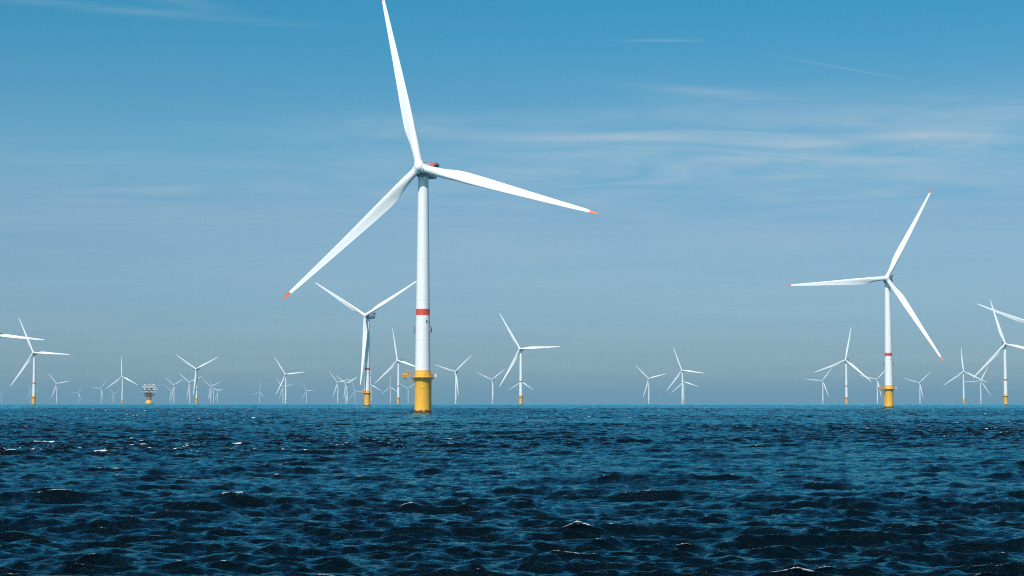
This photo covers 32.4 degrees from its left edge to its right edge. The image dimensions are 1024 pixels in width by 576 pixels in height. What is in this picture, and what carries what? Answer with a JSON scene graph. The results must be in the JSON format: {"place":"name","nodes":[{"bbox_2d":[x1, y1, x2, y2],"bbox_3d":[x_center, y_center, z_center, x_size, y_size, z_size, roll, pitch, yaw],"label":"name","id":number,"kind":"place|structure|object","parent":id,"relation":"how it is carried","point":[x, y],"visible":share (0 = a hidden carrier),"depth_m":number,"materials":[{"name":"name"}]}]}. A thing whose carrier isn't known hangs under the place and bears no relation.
{"place":"outdoors","nodes":[
{"label":"outdoors","id":0,"kind":"place"},
{"bbox_2d":[0,404,1023,575],"bbox_3d":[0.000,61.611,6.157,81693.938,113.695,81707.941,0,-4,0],"label":"water","id":1,"kind":"structure","parent":0,"point":[510,490],"depth_m":97.98,"materials":[{"name":"blue liquid"}]},
{"bbox_2d":[0,333,42,339],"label":"wind turbine","id":2,"kind":"object","parent":1,"relation":"in","point":[10,336],"visible":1,"depth_m":2537.29,"materials":[{"name":"white paint"}]},
{"bbox_2d":[10,319,69,403],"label":"wind turbine","id":3,"kind":"object","parent":1,"relation":"in","point":[33,397],"visible":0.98,"depth_m":3431.80,"materials":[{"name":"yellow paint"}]},
{"bbox_2d":[49,374,66,403],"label":"wind turbine","id":4,"kind":"object","parent":1,"relation":"in","point":[56,389],"visible":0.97,"depth_m":8934.50,"materials":[{"name":"paint"}]},
{"bbox_2d":[107,359,135,403],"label":"wind turbine","id":5,"kind":"object","parent":1,"relation":"in","point":[122,383],"visible":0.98,"depth_m":6560.47,"materials":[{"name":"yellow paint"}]},
{"bbox_2d":[141,382,156,403],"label":"transformer platform","id":6,"kind":"structure","parent":1,"relation":"in","point":[147,390],"depth_m":4284.15,"materials":[{"name":"yellow paint"}]},
{"bbox_2d":[165,377,181,403],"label":"wind turbine","id":7,"kind":"object","parent":1,"relation":"in","point":[174,385],"visible":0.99,"depth_m":9553.85,"materials":[{"name":"paint"}]},
{"bbox_2d":[179,373,199,403],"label":"wind turbine","id":8,"kind":"object","parent":1,"relation":"in","point":[189,390],"visible":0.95,"depth_m":8433.00,"materials":[{"name":"paint"}]},
{"bbox_2d":[177,355,216,403],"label":"wind turbine","id":9,"kind":"object","parent":1,"relation":"in","point":[196,381],"visible":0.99,"depth_m":5105.72,"materials":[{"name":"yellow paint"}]},
{"bbox_2d":[208,383,219,403],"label":"wind turbine","id":10,"kind":"object","parent":1,"relation":"in","point":[213,393],"visible":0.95,"depth_m":12577.22,"materials":[{"name":"paint"}]},
{"bbox_2d":[277,380,290,403],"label":"wind turbine","id":11,"kind":"object","parent":1,"relation":"in","point":[283,392],"visible":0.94,"depth_m":10837.65,"materials":[{"name":"paint"}]},
{"bbox_2d":[275,358,302,403],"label":"wind turbine","id":12,"kind":"object","parent":1,"relation":"in","point":[285,376],"visible":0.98,"depth_m":6082.98,"materials":[{"name":"paint"}]},
{"bbox_2d":[302,384,313,403],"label":"wind turbine","id":13,"kind":"object","parent":1,"relation":"in","point":[306,393],"visible":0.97,"depth_m":13519.54,"materials":[{"name":"paint"}]},
{"bbox_2d":[329,371,348,403],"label":"wind turbine","id":14,"kind":"object","parent":1,"relation":"in","point":[337,389],"visible":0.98,"depth_m":8473.71,"materials":[{"name":"paint"}]},
{"bbox_2d":[337,376,354,403],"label":"wind turbine","id":15,"kind":"object","parent":1,"relation":"in","point":[346,389],"visible":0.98,"depth_m":8829.26,"materials":[{"name":"paint"}]},
{"bbox_2d":[345,377,356,403],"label":"wind turbine","id":16,"kind":"object","parent":1,"relation":"in","point":[347,390],"visible":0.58,"depth_m":9264.81,"materials":[{"name":"paint"}]},
{"bbox_2d":[315,281,415,405],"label":"wind turbine","id":17,"kind":"object","parent":1,"relation":"in","point":[368,316],"visible":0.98,"depth_m":1962.46,"materials":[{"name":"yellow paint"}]},
{"bbox_2d":[362,370,380,403],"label":"wind turbine","id":18,"kind":"object","parent":1,"relation":"in","point":[371,387],"visible":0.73,"depth_m":9287.18,"materials":[{"name":"paint"}]},
{"bbox_2d":[374,328,414,403],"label":"wind turbine","id":19,"kind":"object","parent":1,"relation":"in","point":[398,381],"visible":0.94,"depth_m":4080.01,"materials":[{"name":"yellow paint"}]},
{"bbox_2d":[283,0,597,412],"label":"wind turbine","id":20,"kind":"object","parent":1,"relation":"in","point":[424,173],"visible":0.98,"depth_m":723.50,"materials":[{"name":"white paint"}]},
{"bbox_2d":[437,358,468,403],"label":"wind turbine","id":21,"kind":"object","parent":1,"relation":"in","point":[456,382],"visible":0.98,"depth_m":5537.14,"materials":[{"name":"paint"}]},
{"bbox_2d":[479,368,505,403],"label":"wind turbine","id":22,"kind":"object","parent":1,"relation":"in","point":[492,383],"visible":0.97,"depth_m":7417.06,"materials":[{"name":"paint"}]},
{"bbox_2d":[499,314,560,404],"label":"wind turbine","id":23,"kind":"object","parent":1,"relation":"in","point":[520,349],"visible":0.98,"depth_m":3187.19,"materials":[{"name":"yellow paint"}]},
{"bbox_2d":[637,367,666,403],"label":"wind turbine","id":24,"kind":"object","parent":1,"relation":"in","point":[648,386],"visible":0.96,"depth_m":7070.03,"materials":[{"name":"paint"}]},
{"bbox_2d":[666,347,701,403],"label":"wind turbine","id":25,"kind":"object","parent":1,"relation":"in","point":[682,400],"visible":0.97,"depth_m":5319.70,"materials":[{"name":"paint"}]},
{"bbox_2d":[675,371,695,403],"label":"wind turbine","id":26,"kind":"object","parent":1,"relation":"in","point":[683,387],"visible":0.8,"depth_m":8131.18,"materials":[{"name":"paint"}]},
{"bbox_2d":[809,369,830,403],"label":"wind turbine","id":27,"kind":"object","parent":1,"relation":"in","point":[822,387],"visible":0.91,"depth_m":7788.22,"materials":[{"name":"paint"}]},
{"bbox_2d":[816,329,868,403],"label":"wind turbine","id":28,"kind":"object","parent":1,"relation":"in","point":[846,360],"visible":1,"depth_m":4046.81,"materials":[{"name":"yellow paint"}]},
{"bbox_2d":[786,188,942,407],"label":"wind turbine","id":29,"kind":"object","parent":1,"relation":"in","point":[887,280],"visible":0.99,"depth_m":1371.30,"materials":[{"name":"white paint"}]},
{"bbox_2d":[860,371,884,403],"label":"wind turbine","id":30,"kind":"object","parent":1,"relation":"in","point":[877,379],"visible":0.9,"depth_m":7340.39,"materials":[{"name":"paint"}]},
{"bbox_2d":[905,375,926,403],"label":"wind turbine","id":31,"kind":"object","parent":1,"relation":"in","point":[919,389],"visible":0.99,"depth_m":8479.33,"materials":[{"name":"paint"}]},
{"bbox_2d":[944,349,985,403],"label":"wind turbine","id":32,"kind":"object","parent":1,"relation":"in","point":[963,371],"visible":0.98,"depth_m":5524.15,"materials":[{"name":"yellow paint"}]},
{"bbox_2d":[965,367,989,403],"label":"wind turbine","id":33,"kind":"object","parent":1,"relation":"in","point":[980,386],"visible":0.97,"depth_m":7871.44,"materials":[{"name":"paint"}]},
{"bbox_2d":[973,300,1023,404],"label":"wind turbine","id":34,"kind":"object","parent":1,"relation":"in","point":[1004,345],"visible":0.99,"depth_m":2933.73,"materials":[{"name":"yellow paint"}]},
{"bbox_2d":[978,304,1023,322],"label":"wind turbine","id":35,"kind":"object","parent":1,"relation":"in","point":[1020,320],"visible":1,"depth_m":2216.22,"materials":[{"name":"white paint"}]},
{"bbox_2d":[0,0,1023,403],"label":"sky","id":36,"kind":"structure","parent":0,"point":[171,170],"materials":[{"name":"blue"}]}
]}

